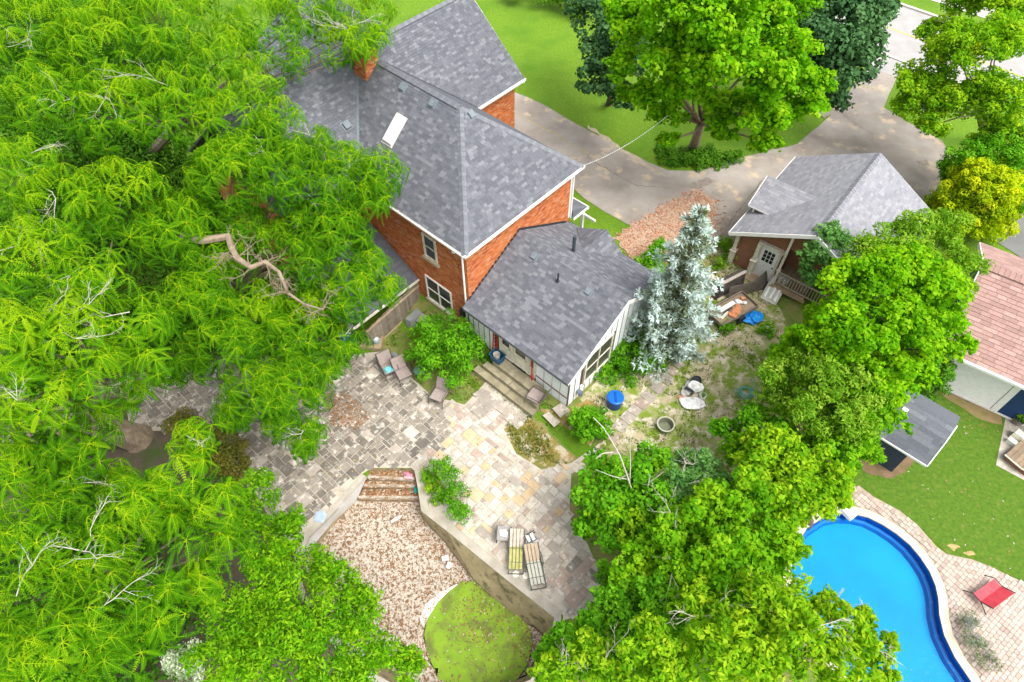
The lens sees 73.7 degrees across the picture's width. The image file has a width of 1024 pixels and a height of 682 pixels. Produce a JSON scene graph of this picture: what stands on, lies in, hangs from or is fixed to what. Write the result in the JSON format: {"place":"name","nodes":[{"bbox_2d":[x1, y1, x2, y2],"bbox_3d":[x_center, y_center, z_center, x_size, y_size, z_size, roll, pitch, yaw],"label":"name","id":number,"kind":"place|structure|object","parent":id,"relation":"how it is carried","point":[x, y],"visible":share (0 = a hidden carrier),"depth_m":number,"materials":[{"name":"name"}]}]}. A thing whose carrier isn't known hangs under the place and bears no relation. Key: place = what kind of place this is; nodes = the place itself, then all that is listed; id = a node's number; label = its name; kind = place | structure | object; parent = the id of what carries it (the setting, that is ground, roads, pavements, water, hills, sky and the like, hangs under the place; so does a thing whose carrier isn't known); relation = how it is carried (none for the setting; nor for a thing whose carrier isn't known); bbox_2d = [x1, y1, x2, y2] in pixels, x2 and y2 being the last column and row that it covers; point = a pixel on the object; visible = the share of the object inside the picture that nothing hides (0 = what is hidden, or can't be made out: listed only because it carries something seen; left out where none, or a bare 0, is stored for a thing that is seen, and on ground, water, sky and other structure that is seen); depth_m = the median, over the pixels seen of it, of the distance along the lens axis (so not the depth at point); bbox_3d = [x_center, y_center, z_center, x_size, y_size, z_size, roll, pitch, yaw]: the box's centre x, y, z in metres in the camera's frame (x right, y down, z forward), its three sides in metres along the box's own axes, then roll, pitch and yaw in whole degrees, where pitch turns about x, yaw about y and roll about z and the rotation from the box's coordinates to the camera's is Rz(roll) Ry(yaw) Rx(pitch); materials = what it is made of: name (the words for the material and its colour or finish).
{"place":"outdoors","nodes":[
{"label":"outdoors","id":0,"kind":"place"},
{"bbox_2d":[0,335,347,681],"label":"shaded soil","id":1,"kind":"structure","parent":0,"point":[151,455],"depth_m":28.27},
{"bbox_2d":[0,382,153,534],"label":"feather leaved tree","id":2,"kind":"object","parent":1,"relation":"on","point":[50,473],"visible":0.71,"depth_m":20.63,"materials":[{"name":"green plant"}]},
{"bbox_2d":[0,132,181,434],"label":"feather leaved tree","id":3,"kind":"object","parent":1,"relation":"on","point":[96,362],"visible":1,"depth_m":19.95,"materials":[{"name":"green plant"}]},
{"bbox_2d":[0,416,258,681],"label":"feather leaved tree","id":4,"kind":"object","parent":1,"relation":"on","point":[20,664],"visible":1,"depth_m":17.60,"materials":[{"name":"green plant"}]},
{"bbox_2d":[159,636,205,681],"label":"variegated shrub","id":5,"kind":"object","parent":1,"relation":"on","point":[171,665],"visible":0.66,"depth_m":24.02,"materials":[{"name":"white plant"}]},
{"bbox_2d":[160,406,252,486],"bbox_3d":[-13.027,4.612,29.492,4.484,3.141,2.802,14,54,11],"label":"cedar shrub","id":6,"kind":"object","parent":1,"relation":"on","point":[225,456],"visible":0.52,"depth_m":28.83,"materials":[{"name":"green plant"}]},
{"bbox_2d":[0,0,1023,681],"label":"ground","id":7,"kind":"structure","parent":0,"point":[540,42],"depth_m":45.58,"materials":[{"name":"plant"}]},
{"bbox_2d":[0,0,309,681],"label":"undergrowth","id":8,"kind":"object","parent":7,"relation":"on","point":[130,145],"visible":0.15,"depth_m":35.52,"materials":[{"name":"green plant"}]},
{"bbox_2d":[0,0,400,162],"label":"feather leaved tree","id":9,"kind":"object","parent":7,"relation":"on","point":[209,105],"visible":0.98,"depth_m":26.58,"materials":[{"name":"green plant"}]},
{"bbox_2d":[127,118,409,466],"bbox_3d":[-10.930,-1.199,28.351,13.592,11.959,12.444,0,53,0],"label":"feather leaved tree","id":10,"kind":"object","parent":7,"relation":"on","point":[234,304],"visible":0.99,"depth_m":25.92,"materials":[{"name":"green plant"}]},
{"bbox_2d":[178,466,427,681],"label":"leafy tree","id":11,"kind":"object","parent":7,"relation":"on","point":[297,635],"visible":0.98,"depth_m":21.01,"materials":[{"name":"green plant"}]},
{"bbox_2d":[353,331,383,351],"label":"deck block","id":12,"kind":"structure","parent":7,"relation":"on","point":[378,347],"depth_m":34.10,"materials":[{"name":"beige concrete"}]},
{"bbox_2d":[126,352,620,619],"bbox_3d":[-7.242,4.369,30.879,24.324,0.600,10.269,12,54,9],"label":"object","id":13,"kind":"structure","parent":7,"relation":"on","point":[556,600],"depth_m":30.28,"materials":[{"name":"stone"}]},
{"bbox_2d":[325,393,371,429],"bbox_3d":[-8.010,3.217,32.066,1.650,0.140,2.790,-38,62,-25],"label":"leaf drift","id":14,"kind":"object","parent":13,"relation":"on","point":[349,411],"visible":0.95,"depth_m":31.97,"materials":[{"name":"brown"}]},
{"bbox_2d":[125,353,601,619],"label":"stone patio","id":15,"kind":"structure","parent":13,"relation":"on","point":[485,404],"depth_m":30.64,"materials":[{"name":"stone"}]},
{"bbox_2d":[135,360,608,614],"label":"fallen leaves","id":16,"kind":"object","parent":15,"relation":"on","point":[328,443],"visible":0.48,"depth_m":31.17,"materials":[{"name":"brown plant"}]},
{"bbox_2d":[375,348,398,380],"bbox_3d":[-5.994,1.150,32.992,0.758,1.076,1.032,-25,57,-18],"label":"sling chair","id":17,"kind":"object","parent":15,"relation":"on","point":[384,356],"visible":0.86,"depth_m":32.98,"materials":[{"name":"fabric"}]},
{"bbox_2d":[389,353,414,385],"bbox_3d":[-5.283,1.397,32.806,0.758,1.076,1.032,-25,57,-18],"label":"sling chair","id":18,"kind":"object","parent":15,"relation":"on","point":[403,372],"visible":0.94,"depth_m":32.79,"materials":[{"name":"fabric"}]},
{"bbox_2d":[428,375,450,408],"bbox_3d":[-3.403,2.401,32.050,0.758,1.076,1.032,20,56,14],"label":"sling chair","id":19,"kind":"object","parent":15,"relation":"on","point":[438,395],"visible":0.92,"depth_m":32.06,"materials":[{"name":"fabric"}]},
{"bbox_2d":[473,359,543,417],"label":"stone steps","id":20,"kind":"structure","parent":15,"relation":"on","point":[505,377],"depth_m":32.31,"materials":[{"name":"stone"}]},
{"bbox_2d":[524,385,551,411],"bbox_3d":[1.165,2.491,31.224,1.032,1.076,0.758,27,57,19],"label":"sling chair","id":21,"kind":"object","parent":20,"relation":"on","point":[535,394],"visible":1,"depth_m":31.30,"materials":[{"name":"fabric"}]},
{"bbox_2d":[507,528,525,574],"bbox_3d":[0.185,8.533,27.683,0.738,0.658,1.720,2,53,1],"label":"chaise lounge","id":22,"kind":"object","parent":15,"relation":"on","point":[512,537],"visible":0.91,"depth_m":27.67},
{"bbox_2d":[523,542,546,590],"bbox_3d":[0.905,9.012,27.322,0.738,0.658,1.720,-8,53,-6],"label":"chaise lounge","id":23,"kind":"object","parent":15,"relation":"on","point":[527,563],"visible":1,"depth_m":27.30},
{"bbox_2d":[421,472,445,506],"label":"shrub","id":24,"kind":"object","parent":13,"relation":"on","point":[428,486],"visible":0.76,"depth_m":29.39,"materials":[{"name":"green plant"}]},
{"bbox_2d":[419,455,473,525],"bbox_3d":[-2.620,6.382,29.009,1.642,1.782,3.420,-30,58,-20],"label":"shrub","id":25,"kind":"object","parent":13,"relation":"on","point":[463,509],"visible":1,"depth_m":28.70,"materials":[{"name":"green plant"}]},
{"bbox_2d":[189,0,595,333],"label":"brick house","id":26,"kind":"structure","parent":7,"relation":"on","point":[431,102],"depth_m":31.82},
{"bbox_2d":[421,232,439,268],"bbox_3d":[-3.832,-4.251,31.808,1.080,1.690,0.150,36,61,24],"label":"window","id":27,"kind":"structure","parent":26,"relation":"in","point":[429,244],"depth_m":31.86,"materials":[{"name":"beige glass"}]},
{"bbox_2d":[424,274,454,319],"bbox_3d":[-3.650,-2.235,34.215,2.030,1.920,0.150,36,61,24],"label":"window","id":28,"kind":"structure","parent":26,"relation":"in","point":[439,296],"depth_m":34.22,"materials":[{"name":"white paint"}]},
{"bbox_2d":[365,282,419,345],"bbox_3d":[-5.928,-1.214,34.479,0.101,1.889,3.796,32,59,22],"label":"board fence","id":29,"kind":"object","parent":7,"relation":"on","point":[387,322],"visible":0.78,"depth_m":34.40,"materials":[{"name":"brown wood"}]},
{"bbox_2d":[294,461,561,681],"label":"drained basin","id":30,"kind":"object","parent":7,"relation":"in","point":[494,579],"visible":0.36,"depth_m":28.94,"materials":[{"name":"concrete"}]},
{"bbox_2d":[358,470,417,498],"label":"leaf litter","id":31,"kind":"object","parent":30,"relation":"on","point":[380,492],"visible":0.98,"depth_m":30.34,"materials":[{"name":"brown"}]},
{"bbox_2d":[312,499,541,681],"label":"leaf litter","id":32,"kind":"object","parent":30,"relation":"on","point":[398,525],"visible":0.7,"depth_m":29.30,"materials":[{"name":"brown"}]},
{"bbox_2d":[424,581,531,681],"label":"scummy water","id":33,"kind":"structure","parent":30,"relation":"in","point":[439,639],"depth_m":27.48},
{"bbox_2d":[420,584,457,626],"bbox_3d":[-3.150,10.823,28.369,0.563,0.040,2.178,31,59,21],"label":"pale residue","id":34,"kind":"object","parent":33,"relation":"on","point":[440,596],"visible":1,"depth_m":28.30},
{"bbox_2d":[426,581,531,681],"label":"floating leaves","id":35,"kind":"object","parent":33,"relation":"on","point":[473,639],"visible":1,"depth_m":27.69,"materials":[{"name":"green plant"}]},
{"bbox_2d":[384,310,483,399],"bbox_3d":[-3.796,0.578,33.742,5.290,0.600,5.233,0,53,0],"label":"weedy bed","id":36,"kind":"object","parent":7,"relation":"on","point":[428,383],"visible":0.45,"depth_m":33.49,"materials":[{"name":"plant"}]},
{"bbox_2d":[403,308,421,337],"bbox_3d":[-4.990,-0.986,34.938,0.796,0.620,1.977,30,59,21],"label":"air conditioner","id":37,"kind":"object","parent":36,"relation":"on","point":[413,317],"visible":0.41,"depth_m":34.89,"materials":[{"name":"grey metal"}]},
{"bbox_2d":[463,221,663,405],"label":"sunroom","id":38,"kind":"structure","parent":7,"relation":"on","point":[558,304],"depth_m":31.12,"materials":[{"name":"grey"}]},
{"bbox_2d":[513,348,526,371],"bbox_3d":[0.390,0.666,31.575,0.860,1.864,0.136,36,61,24],"label":"door","id":39,"kind":"structure","parent":38,"relation":"in","point":[520,359],"depth_m":31.86,"materials":[{"name":"beige wood"}]},
{"bbox_2d":[582,332,614,384],"bbox_3d":[3.910,0.803,31.049,0.090,2.000,1.990,36,61,24],"label":"window","id":40,"kind":"structure","parent":38,"relation":"in","point":[601,355],"depth_m":31.09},
{"bbox_2d":[563,0,649,110],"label":"dark maple","id":41,"kind":"object","parent":7,"relation":"on","point":[599,46],"visible":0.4,"depth_m":39.62,"materials":[{"name":"green plant"}]},
{"bbox_2d":[527,608,717,681],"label":"boundary tree","id":42,"kind":"object","parent":7,"relation":"on","point":[657,650],"visible":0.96,"depth_m":19.86,"materials":[{"name":"green plant"}]},
{"bbox_2d":[654,142,744,172],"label":"ivy bed","id":43,"kind":"object","parent":7,"relation":"on","point":[701,156],"visible":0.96,"depth_m":41.92,"materials":[{"name":"green plant"}]},
{"bbox_2d":[607,464,812,618],"bbox_3d":[6.550,7.893,24.347,6.589,6.811,5.166,0,53,0],"label":"boundary tree","id":44,"kind":"object","parent":7,"relation":"on","point":[744,514],"visible":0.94,"depth_m":22.72,"materials":[{"name":"green plant"}]},
{"bbox_2d":[600,0,838,153],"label":"maple tree","id":45,"kind":"object","parent":7,"relation":"on","point":[692,49],"visible":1,"depth_m":31.35,"materials":[{"name":"green plant"}]},
{"bbox_2d":[727,421,856,529],"bbox_3d":[10.162,5.957,25.805,4.601,6.213,4.027,0,53,0],"label":"boundary tree","id":46,"kind":"object","parent":7,"relation":"on","point":[831,489],"visible":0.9,"depth_m":23.72,"materials":[{"name":"green plant"}]},
{"bbox_2d":[795,219,854,302],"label":"ash","id":47,"kind":"object","parent":7,"relation":"on","point":[814,250],"visible":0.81,"depth_m":31.98,"materials":[{"name":"green plant"}]},
{"bbox_2d":[726,153,929,304],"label":"garage","id":48,"kind":"structure","parent":7,"relation":"on","point":[795,202],"depth_m":34.75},
{"bbox_2d":[753,246,779,279],"bbox_3d":[13.196,-4.030,35.486,0.920,2.070,0.130,33,60,22],"label":"door","id":49,"kind":"structure","parent":48,"relation":"in","point":[768,258],"depth_m":35.39,"materials":[{"name":"white paint"}]},
{"bbox_2d":[760,0,902,112],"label":"dark maple","id":50,"kind":"object","parent":7,"relation":"on","point":[859,35],"visible":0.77,"depth_m":35.76,"materials":[{"name":"green plant"}]},
{"bbox_2d":[812,359,913,476],"bbox_3d":[13.217,4.220,26.848,2.795,6.638,5.178,31,59,21],"label":"boundary tree","id":51,"kind":"object","parent":7,"relation":"on","point":[886,415],"visible":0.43,"depth_m":24.78,"materials":[{"name":"green plant"}]},
{"bbox_2d":[766,240,979,405],"bbox_3d":[14.655,0.551,28.141,6.230,8.989,6.847,36,61,24],"label":"boundary maple","id":52,"kind":"object","parent":7,"relation":"on","point":[838,330],"visible":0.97,"depth_m":25.47,"materials":[{"name":"green plant"}]},
{"bbox_2d":[783,506,980,681],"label":"swimming pool","id":53,"kind":"structure","parent":7,"relation":"on","point":[885,569],"depth_m":27.09,"materials":[{"name":"blue"}]},
{"bbox_2d":[872,56,914,76],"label":"driveway apron","id":54,"kind":"object","parent":7,"relation":"on","point":[888,67],"visible":0.33,"depth_m":48.49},
{"bbox_2d":[840,207,994,301],"bbox_3d":[17.303,-2.370,31.181,6.046,7.649,4.970,0,53,0],"label":"tree","id":55,"kind":"object","parent":7,"relation":"on","point":[909,226],"visible":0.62,"depth_m":29.09,"materials":[{"name":"green plant"}]},
{"bbox_2d":[916,354,957,402],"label":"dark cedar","id":56,"kind":"object","parent":7,"relation":"on","point":[948,373],"visible":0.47,"depth_m":30.27,"materials":[{"name":"green plant"}]},
{"bbox_2d":[851,485,1023,681],"bbox_3d":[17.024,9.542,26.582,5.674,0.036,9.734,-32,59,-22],"label":"paver terrace","id":57,"kind":"structure","parent":7,"relation":"on","point":[887,513],"depth_m":26.08,"materials":[{"name":"stone"}]},
{"bbox_2d":[955,609,1004,672],"bbox_3d":[17.080,11.048,25.158,1.319,1.118,2.311,0,53,0],"label":"lavender","id":58,"kind":"object","parent":57,"relation":"on","point":[972,626],"visible":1,"depth_m":24.90,"materials":[{"name":"grey plant"}]},
{"bbox_2d":[963,575,1015,614],"bbox_3d":[18.290,9.635,26.148,1.248,0.673,1.147,-24,57,-17],"label":"red lounger","id":59,"kind":"object","parent":57,"relation":"on","point":[993,594],"visible":1,"depth_m":26.03,"materials":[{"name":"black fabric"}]},
{"bbox_2d":[889,0,1023,148],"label":"ash tree","id":60,"kind":"object","parent":7,"relation":"on","point":[959,40],"visible":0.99,"depth_m":36.46,"materials":[{"name":"green plant"}]},
{"bbox_2d":[922,149,1023,245],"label":"golden cedar","id":61,"kind":"object","parent":7,"relation":"on","point":[985,191],"visible":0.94,"depth_m":35.57,"materials":[{"name":"yellow plant"}]},
{"bbox_2d":[936,132,1023,214],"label":"green cedar","id":62,"kind":"object","parent":7,"relation":"on","point":[1014,152],"visible":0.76,"depth_m":36.22,"materials":[{"name":"green plant"}]},
{"bbox_2d":[941,242,1023,425],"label":"pink roofed house","id":63,"kind":"structure","parent":7,"relation":"on","point":[990,375],"depth_m":30.13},
{"bbox_2d":[382,247,842,681],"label":"garden soil","id":64,"kind":"structure","parent":0,"point":[790,308],"depth_m":31.63,"materials":[{"name":"soil"}]},
{"bbox_2d":[402,308,485,389],"bbox_3d":[-3.333,0.469,32.579,4.139,2.998,3.707,13,54,9],"label":"sapling bush","id":65,"kind":"object","parent":64,"relation":"on","point":[425,343],"visible":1,"depth_m":31.93,"materials":[{"name":"green plant"}]},
{"bbox_2d":[466,331,492,363],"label":"weeds","id":66,"kind":"object","parent":64,"relation":"on","point":[485,355],"visible":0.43,"depth_m":33.36,"materials":[{"name":"green plant"}]},
{"bbox_2d":[505,399,613,467],"bbox_3d":[1.985,3.882,31.248,3.703,0.600,4.070,36,61,24],"label":"weedy patch","id":67,"kind":"object","parent":64,"relation":"on","point":[562,454],"visible":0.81,"depth_m":31.04,"materials":[{"name":"soil"}]},
{"bbox_2d":[386,237,793,475],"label":"grass tufts","id":68,"kind":"object","parent":64,"relation":"on","point":[541,440],"visible":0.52,"depth_m":31.74,"materials":[{"name":"plant"}]},
{"bbox_2d":[567,404,614,443],"bbox_3d":[3.481,3.756,30.331,2.161,2.032,1.646,0,53,0],"label":"box bush","id":69,"kind":"object","parent":64,"relation":"on","point":[583,422],"visible":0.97,"depth_m":29.95,"materials":[{"name":"green plant"}]},
{"bbox_2d":[531,558,688,681],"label":"privet bush","id":70,"kind":"object","parent":64,"relation":"on","point":[621,604],"visible":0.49,"depth_m":22.23,"materials":[{"name":"green plant"}]},
{"bbox_2d":[568,417,684,562],"bbox_3d":[4.348,5.716,25.676,4.472,7.508,4.926,0,53,0],"label":"leafy bush","id":71,"kind":"object","parent":64,"relation":"on","point":[636,470],"visible":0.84,"depth_m":25.52,"materials":[{"name":"green plant"}]},
{"bbox_2d":[633,236,667,273],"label":"green bush","id":72,"kind":"object","parent":64,"relation":"on","point":[658,242],"visible":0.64,"depth_m":35.28,"materials":[{"name":"green plant"}]},
{"bbox_2d":[662,446,733,504],"bbox_3d":[6.998,5.845,26.800,2.876,4.758,3.242,0,53,0],"label":"grey shrub","id":73,"kind":"object","parent":64,"relation":"on","point":[688,461],"visible":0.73,"depth_m":25.54,"materials":[{"name":"green plant"}]},
{"bbox_2d":[572,285,938,681],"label":"undergrowth","id":74,"kind":"object","parent":64,"relation":"on","point":[626,515],"visible":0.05,"depth_m":25.73,"materials":[{"name":"green plant"}]},
{"bbox_2d":[666,565,905,681],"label":"tree","id":75,"kind":"object","parent":64,"relation":"on","point":[855,642],"visible":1,"depth_m":18.88,"materials":[{"name":"green plant"}]},
{"bbox_2d":[752,343,895,451],"bbox_3d":[11.519,3.072,27.402,5.116,7.133,4.091,35,60,23],"label":"leafy tree","id":76,"kind":"object","parent":64,"relation":"on","point":[843,381],"visible":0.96,"depth_m":25.01,"materials":[{"name":"green plant"}]},
{"bbox_2d":[580,244,804,481],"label":"backyard grass","id":77,"kind":"structure","parent":0,"point":[742,374],"depth_m":32.12,"materials":[{"name":"plant"}]},
{"bbox_2d":[607,390,623,410],"bbox_3d":[4.710,2.732,31.292,0.780,0.730,0.780,0,53,0],"label":"plastic barrel","id":78,"kind":"object","parent":77,"relation":"on","point":[615,399],"visible":1,"depth_m":31.05,"materials":[{"name":"blue"}]},
{"bbox_2d":[593,309,675,387],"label":"weeds","id":79,"kind":"object","parent":77,"relation":"on","point":[625,362],"visible":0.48,"depth_m":32.18,"materials":[{"name":"green plant"}]},
{"bbox_2d":[605,353,685,442],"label":"stepping stone path","id":80,"kind":"structure","parent":77,"relation":"on","point":[628,416],"depth_m":31.61,"materials":[{"name":"stone"}]},
{"bbox_2d":[657,416,674,433],"bbox_3d":[6.890,3.823,30.695,0.800,0.370,0.794,0,53,0],"label":"planter tub","id":81,"kind":"object","parent":77,"relation":"on","point":[663,426],"visible":1,"depth_m":30.77,"materials":[{"name":"beige"}]},
{"bbox_2d":[612,203,723,383],"bbox_3d":[7.156,-2.258,29.792,5.094,9.869,4.805,0,53,0],"label":"silver spruce","id":82,"kind":"object","parent":77,"relation":"on","point":[677,316],"visible":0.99,"depth_m":29.42,"materials":[{"name":"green plant"}]},
{"bbox_2d":[679,397,705,408],"bbox_3d":[8.348,2.863,31.525,1.204,0.236,0.730,0,53,0],"label":"plastic bag","id":83,"kind":"object","parent":77,"relation":"on","point":[692,403],"visible":1,"depth_m":31.44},
{"bbox_2d":[685,380,703,392],"bbox_3d":[8.541,2.121,32.006,0.738,0.495,0.750,-15,55,-11],"label":"plastic bag","id":84,"kind":"object","parent":77,"relation":"on","point":[696,386],"visible":0.88,"depth_m":31.81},
{"bbox_2d":[711,235,737,271],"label":"weeds","id":85,"kind":"object","parent":77,"relation":"on","point":[728,244],"visible":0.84,"depth_m":36.83,"materials":[{"name":"green plant"}]},
{"bbox_2d":[711,269,746,299],"bbox_3d":[11.248,-2.952,35.407,1.960,1.022,0.564,-26,57,-18],"label":"dark cabinet","id":86,"kind":"object","parent":77,"relation":"on","point":[737,277],"visible":0.75,"depth_m":35.25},
{"bbox_2d":[706,291,758,326],"bbox_3d":[10.892,-1.408,34.499,2.922,0.590,1.440,-26,57,-18],"label":"flat trailer","id":87,"kind":"object","parent":77,"relation":"on","point":[750,306],"visible":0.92,"depth_m":34.46,"materials":[{"name":"brown wood"}]},
{"bbox_2d":[715,318,774,339],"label":"weeds","id":88,"kind":"object","parent":77,"relation":"on","point":[728,327],"visible":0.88,"depth_m":33.86,"materials":[{"name":"green plant"}]},
{"bbox_2d":[728,281,764,297],"bbox_3d":[12.200,-2.763,35.345,2.210,0.830,0.204,-14,54,-11],"label":"propped board","id":89,"kind":"object","parent":77,"relation":"on","point":[750,287],"visible":0.86,"depth_m":35.23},
{"bbox_2d":[707,399,798,466],"bbox_3d":[9.608,4.264,28.181,3.076,4.456,2.520,0,53,0],"label":"hazel shrub","id":90,"kind":"object","parent":77,"relation":"on","point":[720,427],"visible":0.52,"depth_m":27.41,"materials":[{"name":"green plant"}]},
{"bbox_2d":[743,310,762,324],"bbox_3d":[12.186,-1.182,34.510,0.955,0.443,0.916,21,56,15],"label":"tarpaulin","id":91,"kind":"object","parent":77,"relation":"on","point":[753,317],"visible":0.98,"depth_m":34.35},
{"bbox_2d":[760,274,789,305],"bbox_3d":[13.691,-2.755,35.520,0.889,0.596,1.762,29,58,20],"label":"moulded panel","id":92,"kind":"object","parent":77,"relation":"on","point":[771,295],"visible":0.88,"depth_m":35.41,"materials":[{"name":"white plastic"}]},
{"bbox_2d":[514,69,949,244],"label":"driveway","id":93,"kind":"structure","parent":0,"point":[901,146],"depth_m":42.39,"materials":[{"name":"concrete"}]},
{"bbox_2d":[587,126,656,171],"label":"driveway seam","id":94,"kind":"object","parent":93,"relation":"on","point":[631,155],"visible":1,"depth_m":42.79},
{"bbox_2d":[612,190,719,258],"bbox_3d":[9.106,-6.468,38.667,7.214,0.001,3.631,-27,58,-19],"label":"rubble strip","id":95,"kind":"object","parent":93,"relation":"on","point":[644,237],"visible":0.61,"depth_m":38.78,"materials":[{"name":"brick"}]},
{"bbox_2d":[613,186,727,267],"bbox_3d":[9.706,-5.975,38.260,8.142,0.060,5.503,-34,60,-23],"label":"rubble","id":96,"kind":"object","parent":95,"relation":"on","point":[665,225],"visible":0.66,"depth_m":38.70,"materials":[{"name":"brown"}]},
{"bbox_2d":[686,177,715,188],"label":"damp patch","id":97,"kind":"object","parent":93,"relation":"on","point":[704,182],"visible":1,"depth_m":40.91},
{"bbox_2d":[835,4,1023,98],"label":"road","id":98,"kind":"structure","parent":0,"point":[902,45],"depth_m":50.16,"materials":[{"name":"asphalt"}]},
{"bbox_2d":[854,388,1023,581],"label":"neighbour lawn","id":99,"kind":"structure","parent":0,"point":[944,507],"depth_m":28.88,"materials":[{"name":"plant"}]},
{"bbox_2d":[857,456,913,478],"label":"dirt patch","id":100,"kind":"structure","parent":99,"relation":"on","point":[899,469],"depth_m":29.63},
{"bbox_2d":[875,391,959,471],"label":"garden shed","id":101,"kind":"structure","parent":99,"relation":"on","point":[934,427],"depth_m":27.92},
{"bbox_2d":[942,390,1001,424],"bbox_3d":[21.140,3.084,31.471,2.780,0.001,0.810,29,58,20],"label":"bare earth strip","id":102,"kind":"object","parent":99,"relation":"on","point":[978,411],"visible":0.94,"depth_m":31.39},
{"bbox_2d":[996,418,1023,479],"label":"neighbour patio","id":103,"kind":"structure","parent":0,"point":[1009,428],"depth_m":30.21,"materials":[{"name":"concrete"}]},
{"bbox_2d":[1004,440,1023,474],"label":"wooden bench","id":104,"kind":"object","parent":103,"relation":"on","point":[1014,457],"visible":1,"depth_m":29.66,"materials":[{"name":"brown wood"}]},
{"bbox_2d":[1005,429,1023,447],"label":"lounge chair","id":105,"kind":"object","parent":103,"relation":"on","point":[1015,438],"depth_m":30.21,"materials":[{"name":"white metal"}]},
{"bbox_2d":[996,204,1023,257],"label":"neighbour driveway","id":106,"kind":"structure","parent":0,"point":[1014,244],"depth_m":37.97,"materials":[{"name":"concrete"}]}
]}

